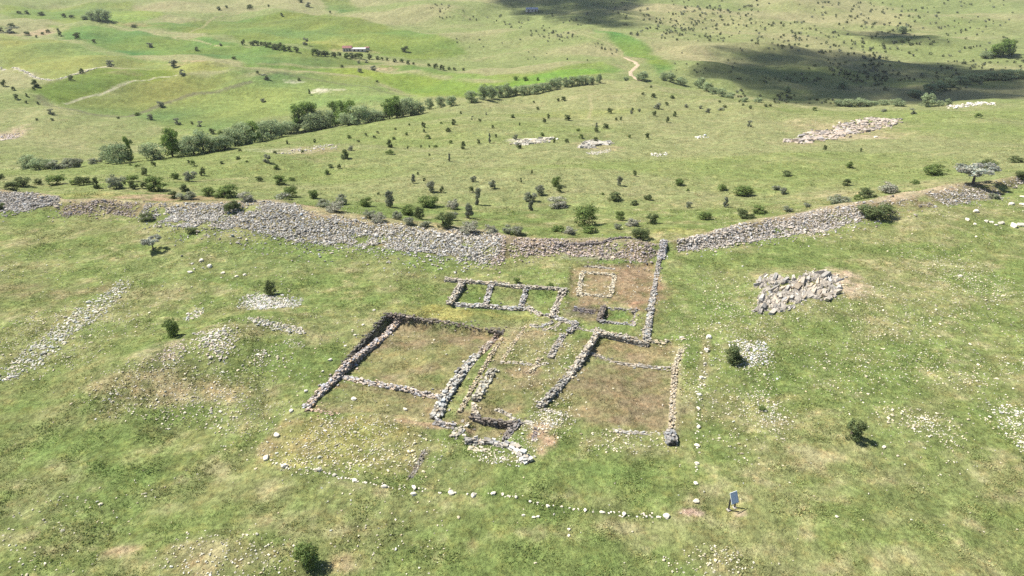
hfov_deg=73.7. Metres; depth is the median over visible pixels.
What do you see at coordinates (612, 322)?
stone wall
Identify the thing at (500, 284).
stone wall
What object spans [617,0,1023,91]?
hillside scrub
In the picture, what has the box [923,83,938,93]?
broadleaf tree
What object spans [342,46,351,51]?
farm house
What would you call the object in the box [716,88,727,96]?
broadleaf tree
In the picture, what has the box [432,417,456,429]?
stone wall
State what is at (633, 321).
stone wall
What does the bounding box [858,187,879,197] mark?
bush
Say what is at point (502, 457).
rubble heap
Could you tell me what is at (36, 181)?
bush
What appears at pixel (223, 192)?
bush
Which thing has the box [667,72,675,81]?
broadleaf tree
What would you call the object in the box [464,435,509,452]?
stone wall
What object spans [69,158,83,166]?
broadleaf tree
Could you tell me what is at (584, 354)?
stone wall
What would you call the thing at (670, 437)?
stone pier
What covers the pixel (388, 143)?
bush
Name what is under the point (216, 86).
ground
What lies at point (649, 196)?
bush
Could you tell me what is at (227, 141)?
broadleaf tree
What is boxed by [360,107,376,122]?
broadleaf tree
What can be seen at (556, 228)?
bush
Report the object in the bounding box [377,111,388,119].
broadleaf tree
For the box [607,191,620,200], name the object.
bush
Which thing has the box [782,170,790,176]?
bush
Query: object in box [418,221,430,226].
bush
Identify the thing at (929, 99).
broadleaf tree
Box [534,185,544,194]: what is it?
bush
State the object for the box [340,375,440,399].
stone wall
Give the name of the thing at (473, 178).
bush
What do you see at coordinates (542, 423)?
rubble heap
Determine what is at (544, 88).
broadleaf tree
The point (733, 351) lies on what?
bush
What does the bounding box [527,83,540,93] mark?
broadleaf tree
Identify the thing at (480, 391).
stone wall
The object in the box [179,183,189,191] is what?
bush
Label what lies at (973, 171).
tree
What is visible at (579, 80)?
broadleaf tree
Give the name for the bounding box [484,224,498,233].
bush
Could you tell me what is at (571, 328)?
stone wall
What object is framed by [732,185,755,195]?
bush
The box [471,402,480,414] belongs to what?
stone wall
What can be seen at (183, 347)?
rubble heap
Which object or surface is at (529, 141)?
rock outcrop
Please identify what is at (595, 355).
stone wall
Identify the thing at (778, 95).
valley scrub
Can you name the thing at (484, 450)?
stone wall
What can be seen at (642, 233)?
bush
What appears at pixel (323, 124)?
broadleaf tree
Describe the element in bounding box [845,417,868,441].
bush
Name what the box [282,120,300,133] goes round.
broadleaf tree
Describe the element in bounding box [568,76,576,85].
broadleaf tree
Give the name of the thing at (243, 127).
broadleaf tree
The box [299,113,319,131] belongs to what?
broadleaf tree
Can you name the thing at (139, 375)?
rubble heap
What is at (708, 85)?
broadleaf tree
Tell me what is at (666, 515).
marker stone
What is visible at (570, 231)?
bush
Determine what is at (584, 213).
bush
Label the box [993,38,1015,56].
upright tree
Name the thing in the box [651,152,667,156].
rock outcrop
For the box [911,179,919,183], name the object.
bush
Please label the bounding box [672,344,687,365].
stone wall
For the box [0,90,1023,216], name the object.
slope grass
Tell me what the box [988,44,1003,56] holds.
upright tree
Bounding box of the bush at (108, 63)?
[105,60,113,66]
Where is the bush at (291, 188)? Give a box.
[283,185,297,197]
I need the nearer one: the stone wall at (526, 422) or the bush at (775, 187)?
the stone wall at (526, 422)
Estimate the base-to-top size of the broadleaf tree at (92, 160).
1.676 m
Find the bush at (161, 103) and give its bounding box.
[157,101,164,106]
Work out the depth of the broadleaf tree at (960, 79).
404.22 m
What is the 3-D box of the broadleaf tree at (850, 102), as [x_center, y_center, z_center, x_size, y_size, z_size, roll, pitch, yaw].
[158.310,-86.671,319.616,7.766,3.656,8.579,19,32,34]
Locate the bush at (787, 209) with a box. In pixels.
[783,206,793,211]
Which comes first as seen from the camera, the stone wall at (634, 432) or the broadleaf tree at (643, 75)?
the stone wall at (634, 432)
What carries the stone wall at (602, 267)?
on the ground at (216, 86)
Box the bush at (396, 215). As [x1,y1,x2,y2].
[392,211,402,219]
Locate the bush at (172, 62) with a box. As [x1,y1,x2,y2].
[168,60,176,66]
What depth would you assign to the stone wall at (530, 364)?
66.36 m
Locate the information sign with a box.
[726,491,738,511]
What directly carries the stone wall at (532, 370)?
on the ground at (216, 86)
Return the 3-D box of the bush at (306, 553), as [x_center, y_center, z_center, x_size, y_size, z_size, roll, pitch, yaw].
[-13.368,17.305,44.205,1.842,1.796,1.566,11,28,21]
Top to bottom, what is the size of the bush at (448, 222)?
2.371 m
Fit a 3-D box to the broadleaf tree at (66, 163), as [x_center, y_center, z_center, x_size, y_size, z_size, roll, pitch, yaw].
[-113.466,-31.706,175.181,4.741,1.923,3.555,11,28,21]
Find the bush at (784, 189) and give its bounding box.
[779,187,786,194]
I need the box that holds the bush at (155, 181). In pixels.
[143,175,167,191]
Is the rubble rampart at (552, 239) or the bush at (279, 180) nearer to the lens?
the rubble rampart at (552, 239)
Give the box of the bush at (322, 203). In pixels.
[315,199,330,207]
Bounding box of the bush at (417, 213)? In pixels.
[413,206,424,218]
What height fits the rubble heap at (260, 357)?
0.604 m
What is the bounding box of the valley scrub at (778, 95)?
[670,47,834,103]
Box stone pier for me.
[663,429,677,445]
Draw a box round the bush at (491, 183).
[488,179,495,187]
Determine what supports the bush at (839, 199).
on the ground at (216, 86)
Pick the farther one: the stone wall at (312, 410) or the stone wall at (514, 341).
the stone wall at (514, 341)
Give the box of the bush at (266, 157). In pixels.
[263,154,270,162]
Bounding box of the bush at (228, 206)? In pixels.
[222,200,241,211]
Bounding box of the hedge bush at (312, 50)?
[310,48,317,54]
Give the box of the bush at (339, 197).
[335,193,346,203]
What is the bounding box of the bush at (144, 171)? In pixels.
[141,167,147,174]
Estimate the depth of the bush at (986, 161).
143.97 m
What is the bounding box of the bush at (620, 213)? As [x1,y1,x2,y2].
[615,211,625,219]
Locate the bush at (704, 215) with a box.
[698,211,712,219]
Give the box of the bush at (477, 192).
[475,187,480,204]
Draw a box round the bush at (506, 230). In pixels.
[502,224,511,233]
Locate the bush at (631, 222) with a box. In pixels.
[625,218,640,226]
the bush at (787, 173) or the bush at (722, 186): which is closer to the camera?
the bush at (722, 186)
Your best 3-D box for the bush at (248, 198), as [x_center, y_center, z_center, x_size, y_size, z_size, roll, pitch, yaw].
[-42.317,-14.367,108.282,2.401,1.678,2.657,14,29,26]
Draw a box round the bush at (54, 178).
[44,174,66,185]
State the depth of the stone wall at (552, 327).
73.31 m
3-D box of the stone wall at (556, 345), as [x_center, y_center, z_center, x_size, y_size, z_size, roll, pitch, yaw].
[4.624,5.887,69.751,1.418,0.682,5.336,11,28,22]
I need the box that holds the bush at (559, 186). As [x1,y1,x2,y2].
[556,184,561,192]
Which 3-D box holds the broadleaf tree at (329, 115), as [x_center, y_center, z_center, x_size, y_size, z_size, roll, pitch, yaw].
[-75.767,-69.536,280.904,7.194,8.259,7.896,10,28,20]
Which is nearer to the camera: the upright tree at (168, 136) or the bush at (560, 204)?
the bush at (560, 204)
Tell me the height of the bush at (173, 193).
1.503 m
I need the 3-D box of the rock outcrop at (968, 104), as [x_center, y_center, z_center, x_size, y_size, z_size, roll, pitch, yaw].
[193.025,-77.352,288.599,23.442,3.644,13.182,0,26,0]
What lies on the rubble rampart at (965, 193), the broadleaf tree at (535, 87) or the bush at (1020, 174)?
the bush at (1020, 174)
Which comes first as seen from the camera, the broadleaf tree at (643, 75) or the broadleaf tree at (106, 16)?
the broadleaf tree at (643, 75)
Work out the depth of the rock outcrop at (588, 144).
181.17 m
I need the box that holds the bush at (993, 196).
[987,193,999,198]
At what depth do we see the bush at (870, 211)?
102.37 m
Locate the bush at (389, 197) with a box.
[384,190,394,206]
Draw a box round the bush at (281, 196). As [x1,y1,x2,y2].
[274,192,290,199]
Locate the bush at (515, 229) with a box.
[511,225,523,235]
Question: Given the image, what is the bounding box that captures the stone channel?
[408,450,426,477]
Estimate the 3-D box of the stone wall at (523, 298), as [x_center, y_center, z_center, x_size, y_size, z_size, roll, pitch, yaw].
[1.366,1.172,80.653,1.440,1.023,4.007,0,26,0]
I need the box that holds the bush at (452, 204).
[446,198,458,208]
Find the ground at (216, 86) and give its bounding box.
[0,0,1023,575]
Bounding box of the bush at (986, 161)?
[977,159,998,168]
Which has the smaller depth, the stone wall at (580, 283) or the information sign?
the information sign
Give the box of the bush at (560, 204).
[547,196,568,208]
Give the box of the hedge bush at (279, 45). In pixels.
[275,42,281,49]
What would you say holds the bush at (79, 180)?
on the ground at (216, 86)
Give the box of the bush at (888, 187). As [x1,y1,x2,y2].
[877,181,898,192]
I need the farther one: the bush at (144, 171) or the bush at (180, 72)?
the bush at (180, 72)
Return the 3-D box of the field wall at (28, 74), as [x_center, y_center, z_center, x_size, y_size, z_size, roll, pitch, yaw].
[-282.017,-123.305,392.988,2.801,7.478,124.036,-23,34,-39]
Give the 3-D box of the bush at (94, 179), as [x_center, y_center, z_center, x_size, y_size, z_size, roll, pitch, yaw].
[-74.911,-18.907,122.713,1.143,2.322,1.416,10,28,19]
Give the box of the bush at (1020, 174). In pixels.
[1014,170,1023,179]
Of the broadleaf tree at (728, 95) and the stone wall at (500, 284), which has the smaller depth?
the stone wall at (500, 284)
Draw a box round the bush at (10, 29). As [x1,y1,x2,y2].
[2,26,20,32]
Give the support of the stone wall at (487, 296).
on the ground at (216, 86)
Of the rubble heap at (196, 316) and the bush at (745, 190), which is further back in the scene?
the bush at (745, 190)
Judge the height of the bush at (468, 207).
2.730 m
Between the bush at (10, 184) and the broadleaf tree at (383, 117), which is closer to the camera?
the bush at (10, 184)
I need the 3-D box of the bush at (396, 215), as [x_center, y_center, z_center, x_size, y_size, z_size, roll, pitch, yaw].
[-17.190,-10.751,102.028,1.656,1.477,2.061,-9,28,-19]
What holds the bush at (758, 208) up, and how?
on the ground at (216, 86)
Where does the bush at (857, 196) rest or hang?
on the ground at (216, 86)
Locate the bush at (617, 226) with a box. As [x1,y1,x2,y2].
[614,223,621,229]
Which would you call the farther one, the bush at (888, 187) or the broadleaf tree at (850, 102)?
the broadleaf tree at (850, 102)
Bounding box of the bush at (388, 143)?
[386,139,392,147]
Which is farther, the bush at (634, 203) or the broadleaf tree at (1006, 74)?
the broadleaf tree at (1006, 74)
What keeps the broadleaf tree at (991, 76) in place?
on the ground at (216, 86)
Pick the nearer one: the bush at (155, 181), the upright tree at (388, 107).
the bush at (155, 181)
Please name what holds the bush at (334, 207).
on the ground at (216, 86)
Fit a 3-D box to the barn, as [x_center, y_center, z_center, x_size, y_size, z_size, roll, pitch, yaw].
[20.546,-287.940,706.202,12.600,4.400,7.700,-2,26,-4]
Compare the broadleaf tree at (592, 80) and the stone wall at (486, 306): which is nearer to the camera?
the stone wall at (486, 306)
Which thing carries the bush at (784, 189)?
on the ground at (216, 86)
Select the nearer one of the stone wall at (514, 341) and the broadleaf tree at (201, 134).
the stone wall at (514, 341)
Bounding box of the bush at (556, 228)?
[550,225,564,232]
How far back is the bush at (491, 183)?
132.79 m
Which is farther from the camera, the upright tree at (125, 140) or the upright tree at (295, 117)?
the upright tree at (295, 117)
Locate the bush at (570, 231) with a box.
[563,226,576,233]
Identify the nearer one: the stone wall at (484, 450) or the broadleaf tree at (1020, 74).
the stone wall at (484, 450)
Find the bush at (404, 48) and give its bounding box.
[401,46,407,51]
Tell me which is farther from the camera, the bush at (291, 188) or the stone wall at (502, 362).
the bush at (291, 188)
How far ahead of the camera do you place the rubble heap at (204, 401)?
60.67 m
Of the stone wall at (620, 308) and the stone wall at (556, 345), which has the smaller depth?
the stone wall at (556, 345)
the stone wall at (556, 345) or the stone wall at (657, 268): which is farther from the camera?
the stone wall at (657, 268)
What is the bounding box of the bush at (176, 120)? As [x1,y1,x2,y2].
[173,118,180,123]
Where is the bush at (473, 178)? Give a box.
[469,176,476,181]
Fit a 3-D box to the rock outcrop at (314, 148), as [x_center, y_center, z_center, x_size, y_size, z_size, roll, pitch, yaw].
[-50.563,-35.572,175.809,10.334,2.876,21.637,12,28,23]
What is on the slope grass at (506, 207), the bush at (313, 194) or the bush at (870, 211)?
the bush at (313, 194)
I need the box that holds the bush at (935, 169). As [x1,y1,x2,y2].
[922,163,949,175]
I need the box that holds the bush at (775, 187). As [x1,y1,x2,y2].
[772,185,781,189]
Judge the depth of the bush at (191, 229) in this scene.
97.20 m
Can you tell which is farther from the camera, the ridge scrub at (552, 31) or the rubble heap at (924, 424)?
the ridge scrub at (552, 31)
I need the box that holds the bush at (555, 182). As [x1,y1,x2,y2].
[551,176,561,186]
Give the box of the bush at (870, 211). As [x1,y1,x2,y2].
[854,202,898,218]
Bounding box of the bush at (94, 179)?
[92,177,99,188]
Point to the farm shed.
(359, 49)
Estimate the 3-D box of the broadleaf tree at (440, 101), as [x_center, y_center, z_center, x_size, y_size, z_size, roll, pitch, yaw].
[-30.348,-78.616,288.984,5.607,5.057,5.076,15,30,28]
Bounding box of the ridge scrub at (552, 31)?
[430,1,627,60]
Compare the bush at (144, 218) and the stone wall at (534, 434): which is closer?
the stone wall at (534, 434)
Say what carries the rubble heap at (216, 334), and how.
on the ground at (216, 86)
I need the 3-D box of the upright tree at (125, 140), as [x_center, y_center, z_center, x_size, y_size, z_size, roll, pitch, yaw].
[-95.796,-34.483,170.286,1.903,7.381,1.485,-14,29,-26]
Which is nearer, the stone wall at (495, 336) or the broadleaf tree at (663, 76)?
the stone wall at (495, 336)
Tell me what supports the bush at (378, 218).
on the ground at (216, 86)
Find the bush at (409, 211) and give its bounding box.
[401,205,415,214]
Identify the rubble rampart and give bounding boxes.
[0,191,61,221]
[52,199,144,221]
[129,200,506,284]
[508,237,657,271]
[676,201,883,256]
[869,176,1023,217]
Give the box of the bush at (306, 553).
[292,541,320,570]
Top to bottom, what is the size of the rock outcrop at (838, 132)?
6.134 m
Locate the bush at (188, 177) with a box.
[182,171,196,180]
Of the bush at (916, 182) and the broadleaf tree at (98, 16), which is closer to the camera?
the bush at (916, 182)
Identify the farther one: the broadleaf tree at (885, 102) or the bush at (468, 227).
the broadleaf tree at (885, 102)
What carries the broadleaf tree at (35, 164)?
on the ground at (216, 86)
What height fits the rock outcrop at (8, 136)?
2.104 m
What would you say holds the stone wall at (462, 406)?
on the ground at (216, 86)
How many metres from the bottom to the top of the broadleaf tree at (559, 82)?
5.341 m
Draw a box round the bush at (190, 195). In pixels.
[175,191,196,199]
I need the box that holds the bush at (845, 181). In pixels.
[842,178,850,185]
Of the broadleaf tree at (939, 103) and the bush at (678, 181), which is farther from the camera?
the broadleaf tree at (939, 103)
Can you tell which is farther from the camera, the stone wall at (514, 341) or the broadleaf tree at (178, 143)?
the broadleaf tree at (178, 143)
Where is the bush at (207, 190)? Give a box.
[200,186,216,196]
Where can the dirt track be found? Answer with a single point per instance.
(633, 69)
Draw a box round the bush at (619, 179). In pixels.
[617,176,622,184]
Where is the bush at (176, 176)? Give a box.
[169,172,178,179]
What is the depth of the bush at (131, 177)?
131.83 m
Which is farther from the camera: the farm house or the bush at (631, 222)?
the farm house
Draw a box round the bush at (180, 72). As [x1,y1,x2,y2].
[179,69,185,75]
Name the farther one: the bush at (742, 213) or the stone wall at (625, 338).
the bush at (742, 213)
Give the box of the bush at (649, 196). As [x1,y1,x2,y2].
[643,194,651,199]
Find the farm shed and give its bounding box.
[351,47,365,51]
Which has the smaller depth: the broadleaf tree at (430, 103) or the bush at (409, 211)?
the bush at (409, 211)
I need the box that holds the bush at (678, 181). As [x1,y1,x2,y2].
[675,178,684,184]
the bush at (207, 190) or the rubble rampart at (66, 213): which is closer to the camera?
the rubble rampart at (66, 213)
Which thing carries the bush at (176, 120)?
on the ground at (216, 86)
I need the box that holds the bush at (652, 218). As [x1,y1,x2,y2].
[646,213,658,223]
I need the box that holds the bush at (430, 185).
[427,181,434,192]
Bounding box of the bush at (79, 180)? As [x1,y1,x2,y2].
[73,176,91,184]
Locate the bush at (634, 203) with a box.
[630,199,637,205]
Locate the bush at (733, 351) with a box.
[724,343,743,365]
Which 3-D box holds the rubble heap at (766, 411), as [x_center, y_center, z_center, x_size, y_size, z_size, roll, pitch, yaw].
[22.615,10.803,60.718,2.650,0.294,5.563,0,26,0]
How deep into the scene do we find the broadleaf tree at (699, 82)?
326.96 m
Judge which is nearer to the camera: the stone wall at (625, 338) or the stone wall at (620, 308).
the stone wall at (625, 338)
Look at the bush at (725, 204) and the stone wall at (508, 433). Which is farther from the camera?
the bush at (725, 204)
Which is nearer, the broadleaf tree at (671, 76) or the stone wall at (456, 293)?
the stone wall at (456, 293)
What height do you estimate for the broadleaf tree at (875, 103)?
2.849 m
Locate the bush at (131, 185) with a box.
[127,181,138,188]
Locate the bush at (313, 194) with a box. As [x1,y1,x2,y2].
[308,190,316,198]
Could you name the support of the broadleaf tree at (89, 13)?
on the ground at (216, 86)
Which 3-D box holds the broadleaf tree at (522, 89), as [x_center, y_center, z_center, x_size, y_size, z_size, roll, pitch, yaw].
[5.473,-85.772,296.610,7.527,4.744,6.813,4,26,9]
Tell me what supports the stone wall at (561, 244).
on the rubble rampart at (552, 239)
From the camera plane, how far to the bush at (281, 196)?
119.21 m
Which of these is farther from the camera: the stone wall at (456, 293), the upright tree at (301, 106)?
the upright tree at (301, 106)
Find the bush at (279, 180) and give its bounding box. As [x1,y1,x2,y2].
[273,175,286,184]
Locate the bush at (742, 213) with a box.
[736,208,754,218]
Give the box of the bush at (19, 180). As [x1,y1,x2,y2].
[13,176,30,187]
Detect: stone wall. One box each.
[301,318,399,408]
[305,407,337,416]
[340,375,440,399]
[341,312,387,364]
[386,312,506,336]
[429,353,479,419]
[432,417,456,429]
[444,277,560,290]
[446,281,467,305]
[449,337,504,413]
[449,419,469,439]
[454,302,531,310]
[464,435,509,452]
[467,446,489,452]
[468,413,518,430]
[471,368,499,401]
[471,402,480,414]
[476,341,492,356]
[479,284,493,304]
[482,334,502,351]
[494,408,515,420]
[500,360,522,364]
[500,419,522,441]
[501,326,530,360]
[506,441,535,464]
[518,287,528,306]
[520,418,532,425]
[523,361,548,367]
[525,357,542,373]
[527,307,543,316]
[529,319,553,327]
[531,426,543,441]
[535,375,569,407]
[538,405,574,419]
[541,319,563,330]
[544,313,576,324]
[544,332,567,358]
[548,287,567,318]
[555,236,642,246]
[557,326,601,380]
[560,321,578,333]
[575,327,593,332]
[576,273,585,293]
[576,292,611,297]
[580,270,614,276]
[584,262,614,269]
[590,352,671,370]
[594,304,607,322]
[595,328,649,347]
[599,320,635,325]
[606,306,637,312]
[608,275,616,294]
[613,426,659,437]
[630,307,639,323]
[639,291,658,339]
[641,325,651,341]
[649,338,685,346]
[650,258,661,291]
[662,365,681,429]
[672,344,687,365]
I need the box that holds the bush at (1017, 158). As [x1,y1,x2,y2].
[1007,155,1023,162]
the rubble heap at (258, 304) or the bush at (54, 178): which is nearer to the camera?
the rubble heap at (258, 304)
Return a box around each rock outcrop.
[0,133,22,140]
[276,144,339,153]
[509,137,557,144]
[577,139,614,148]
[586,149,609,154]
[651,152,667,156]
[751,269,847,314]
[782,117,902,143]
[947,101,994,108]
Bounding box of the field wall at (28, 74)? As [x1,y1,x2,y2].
[0,67,50,80]
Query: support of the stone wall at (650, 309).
on the ground at (216, 86)
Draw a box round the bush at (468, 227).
[459,220,479,233]
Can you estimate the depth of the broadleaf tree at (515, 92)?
299.67 m
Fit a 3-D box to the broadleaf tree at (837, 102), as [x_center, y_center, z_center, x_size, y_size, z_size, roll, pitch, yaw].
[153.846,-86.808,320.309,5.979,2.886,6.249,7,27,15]
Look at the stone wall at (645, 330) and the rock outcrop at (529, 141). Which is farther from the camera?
the rock outcrop at (529, 141)
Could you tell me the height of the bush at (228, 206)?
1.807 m
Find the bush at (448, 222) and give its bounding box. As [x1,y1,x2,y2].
[434,212,453,226]
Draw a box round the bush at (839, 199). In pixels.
[826,194,851,204]
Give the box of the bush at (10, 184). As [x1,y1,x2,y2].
[2,180,18,190]
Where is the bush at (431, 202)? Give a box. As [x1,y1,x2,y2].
[417,195,438,207]
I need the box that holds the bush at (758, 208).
[752,204,766,213]
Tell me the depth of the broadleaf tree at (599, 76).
320.50 m
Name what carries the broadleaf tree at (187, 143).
on the ground at (216, 86)
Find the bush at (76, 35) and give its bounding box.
[72,32,80,39]
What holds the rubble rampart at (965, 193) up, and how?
on the ground at (216, 86)
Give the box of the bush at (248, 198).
[236,192,254,202]
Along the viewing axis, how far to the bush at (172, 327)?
69.14 m
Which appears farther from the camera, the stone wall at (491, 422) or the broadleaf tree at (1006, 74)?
the broadleaf tree at (1006, 74)
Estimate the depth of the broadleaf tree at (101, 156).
172.92 m
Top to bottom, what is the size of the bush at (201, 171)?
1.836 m
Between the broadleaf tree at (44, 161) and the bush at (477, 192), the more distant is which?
the broadleaf tree at (44, 161)
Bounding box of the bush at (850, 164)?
[845,161,853,167]
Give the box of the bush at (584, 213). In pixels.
[573,203,598,226]
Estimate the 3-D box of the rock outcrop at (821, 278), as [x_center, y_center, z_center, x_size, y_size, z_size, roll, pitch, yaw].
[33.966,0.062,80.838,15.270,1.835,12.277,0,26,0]
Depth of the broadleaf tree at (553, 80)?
298.22 m
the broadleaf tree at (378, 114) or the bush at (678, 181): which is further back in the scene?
the broadleaf tree at (378, 114)
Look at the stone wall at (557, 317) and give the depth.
74.67 m
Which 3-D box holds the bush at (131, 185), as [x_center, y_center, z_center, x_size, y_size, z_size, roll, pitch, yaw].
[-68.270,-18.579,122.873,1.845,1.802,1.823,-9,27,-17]
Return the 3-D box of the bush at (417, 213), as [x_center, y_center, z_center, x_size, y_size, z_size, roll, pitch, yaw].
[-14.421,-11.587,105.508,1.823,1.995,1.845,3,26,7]
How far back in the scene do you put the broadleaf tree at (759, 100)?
252.36 m
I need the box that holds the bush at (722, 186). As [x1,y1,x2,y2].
[717,183,726,189]
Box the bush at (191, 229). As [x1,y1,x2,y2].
[184,227,196,232]
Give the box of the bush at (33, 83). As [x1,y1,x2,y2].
[30,79,39,86]
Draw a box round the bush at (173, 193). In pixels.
[168,191,176,197]
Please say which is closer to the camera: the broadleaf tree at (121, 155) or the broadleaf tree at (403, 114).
the broadleaf tree at (121, 155)
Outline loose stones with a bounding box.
[0,187,1023,575]
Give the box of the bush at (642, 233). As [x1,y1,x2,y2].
[631,227,650,238]
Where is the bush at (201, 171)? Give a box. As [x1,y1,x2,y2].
[199,167,205,174]
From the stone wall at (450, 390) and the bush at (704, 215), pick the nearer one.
the stone wall at (450, 390)
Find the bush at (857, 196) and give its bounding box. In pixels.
[853,194,862,198]
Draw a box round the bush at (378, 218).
[371,212,386,222]
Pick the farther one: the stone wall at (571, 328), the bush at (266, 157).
the bush at (266, 157)
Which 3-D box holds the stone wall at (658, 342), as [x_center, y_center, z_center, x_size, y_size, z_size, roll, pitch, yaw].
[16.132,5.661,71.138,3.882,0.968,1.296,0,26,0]
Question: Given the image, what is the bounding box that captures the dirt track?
[623,57,641,80]
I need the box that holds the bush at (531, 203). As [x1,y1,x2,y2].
[528,201,533,210]
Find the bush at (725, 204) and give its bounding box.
[722,197,728,206]
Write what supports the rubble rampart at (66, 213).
on the ground at (216, 86)
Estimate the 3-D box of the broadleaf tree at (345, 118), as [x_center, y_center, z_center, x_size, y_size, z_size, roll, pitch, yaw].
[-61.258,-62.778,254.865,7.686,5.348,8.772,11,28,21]
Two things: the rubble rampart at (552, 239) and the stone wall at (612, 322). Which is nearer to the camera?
the stone wall at (612, 322)
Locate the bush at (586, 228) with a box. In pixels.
[581,224,598,232]
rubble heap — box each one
[0,280,133,379]
[95,350,189,419]
[133,384,264,418]
[152,339,185,363]
[183,308,203,319]
[190,327,237,363]
[235,292,303,309]
[247,317,305,333]
[250,349,266,366]
[473,450,521,466]
[536,409,561,429]
[728,339,773,367]
[748,391,788,427]
[908,415,934,431]
[993,404,1023,449]
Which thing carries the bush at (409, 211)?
on the ground at (216, 86)
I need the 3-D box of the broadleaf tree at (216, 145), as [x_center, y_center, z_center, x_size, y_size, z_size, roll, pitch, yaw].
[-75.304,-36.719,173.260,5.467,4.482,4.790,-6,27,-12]
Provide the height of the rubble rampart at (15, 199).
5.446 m
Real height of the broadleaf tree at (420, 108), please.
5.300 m
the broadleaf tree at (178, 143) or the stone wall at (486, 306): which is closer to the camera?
the stone wall at (486, 306)
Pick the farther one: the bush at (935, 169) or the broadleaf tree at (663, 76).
the broadleaf tree at (663, 76)
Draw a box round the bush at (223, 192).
[213,184,237,197]
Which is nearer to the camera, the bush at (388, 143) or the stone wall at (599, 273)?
the stone wall at (599, 273)
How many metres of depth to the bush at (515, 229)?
98.82 m
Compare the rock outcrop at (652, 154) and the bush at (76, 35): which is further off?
the bush at (76, 35)
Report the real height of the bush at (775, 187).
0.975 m
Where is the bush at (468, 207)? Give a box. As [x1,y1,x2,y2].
[464,203,473,217]
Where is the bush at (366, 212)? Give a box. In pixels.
[362,210,375,217]
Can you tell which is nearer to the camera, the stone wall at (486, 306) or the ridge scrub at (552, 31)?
the stone wall at (486, 306)
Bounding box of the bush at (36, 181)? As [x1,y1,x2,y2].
[32,178,41,184]
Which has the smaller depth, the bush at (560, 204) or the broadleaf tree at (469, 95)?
the bush at (560, 204)
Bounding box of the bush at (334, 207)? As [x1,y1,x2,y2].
[324,200,345,212]
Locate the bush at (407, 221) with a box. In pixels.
[402,217,413,224]
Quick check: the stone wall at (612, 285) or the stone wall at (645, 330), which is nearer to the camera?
the stone wall at (645, 330)
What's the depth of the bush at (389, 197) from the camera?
115.08 m
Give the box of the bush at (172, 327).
[161,317,179,338]
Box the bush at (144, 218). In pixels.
[138,212,153,221]
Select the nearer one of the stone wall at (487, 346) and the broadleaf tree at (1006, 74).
the stone wall at (487, 346)
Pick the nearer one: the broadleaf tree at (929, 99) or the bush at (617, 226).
the bush at (617, 226)
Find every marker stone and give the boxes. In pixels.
[263,454,268,460]
[663,513,669,518]
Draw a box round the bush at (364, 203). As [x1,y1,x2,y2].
[359,197,371,206]
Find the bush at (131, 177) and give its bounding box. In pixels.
[126,174,138,181]
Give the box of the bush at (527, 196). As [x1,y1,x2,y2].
[524,192,536,200]
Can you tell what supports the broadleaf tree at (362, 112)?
on the ground at (216, 86)
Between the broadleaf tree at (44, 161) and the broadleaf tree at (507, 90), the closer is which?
the broadleaf tree at (44, 161)
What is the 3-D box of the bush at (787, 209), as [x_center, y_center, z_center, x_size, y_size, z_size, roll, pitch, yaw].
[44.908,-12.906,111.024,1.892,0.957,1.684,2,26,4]
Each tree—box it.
[15,154,35,169]
[26,157,48,170]
[40,159,54,168]
[45,158,72,169]
[61,160,78,167]
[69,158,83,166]
[85,11,96,19]
[88,158,102,163]
[90,8,103,20]
[97,145,117,161]
[99,9,112,20]
[101,142,131,164]
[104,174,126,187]
[122,136,133,161]
[136,142,165,159]
[139,234,161,250]
[158,127,181,156]
[170,140,184,154]
[178,134,204,154]
[192,129,213,151]
[203,135,224,151]
[213,133,235,149]
[221,126,245,146]
[230,122,256,144]
[245,120,261,141]
[255,121,270,141]
[258,119,282,138]
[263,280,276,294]
[271,120,291,136]
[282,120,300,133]
[290,103,302,130]
[298,101,309,129]
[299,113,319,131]
[302,101,318,124]
[309,110,329,129]
[319,109,334,128]
[327,101,339,125]
[333,100,346,125]
[337,112,357,125]
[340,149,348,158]
[342,99,358,118]
[347,105,371,124]
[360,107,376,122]
[370,110,382,120]
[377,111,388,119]
[380,98,395,118]
[389,95,402,117]
[397,97,411,116]
[400,97,419,115]
[412,102,425,114]
[424,97,434,108]
[435,96,445,107]
[445,96,456,105]
[463,90,479,102]
[477,84,490,99]
[487,85,497,98]
[493,85,504,97]
[502,83,513,96]
[511,86,518,95]
[516,85,531,95]
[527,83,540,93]
[539,82,549,91]
[545,78,557,89]
[552,76,563,88]
[561,77,569,86]
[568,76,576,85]
[576,75,584,84]
[581,75,590,84]
[589,76,596,83]
[595,73,602,82]
[635,71,648,80]
[659,72,667,79]
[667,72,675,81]
[675,77,688,84]
[693,77,705,88]
[701,82,713,90]
[708,87,717,93]
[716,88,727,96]
[724,92,735,98]
[754,98,763,102]
[784,86,791,92]
[834,99,846,105]
[837,81,847,88]
[840,99,858,106]
[854,97,870,106]
[865,100,878,106]
[878,100,890,105]
[888,98,905,105]
[897,26,907,33]
[906,88,925,97]
[918,93,935,106]
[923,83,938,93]
[934,100,944,105]
[935,80,950,90]
[943,77,958,87]
[945,98,952,104]
[952,76,970,84]
[953,162,1001,184]
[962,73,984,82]
[979,50,992,57]
[980,71,998,79]
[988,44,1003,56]
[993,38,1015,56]
[994,68,1016,79]
[1007,38,1018,54]
[1012,69,1023,78]

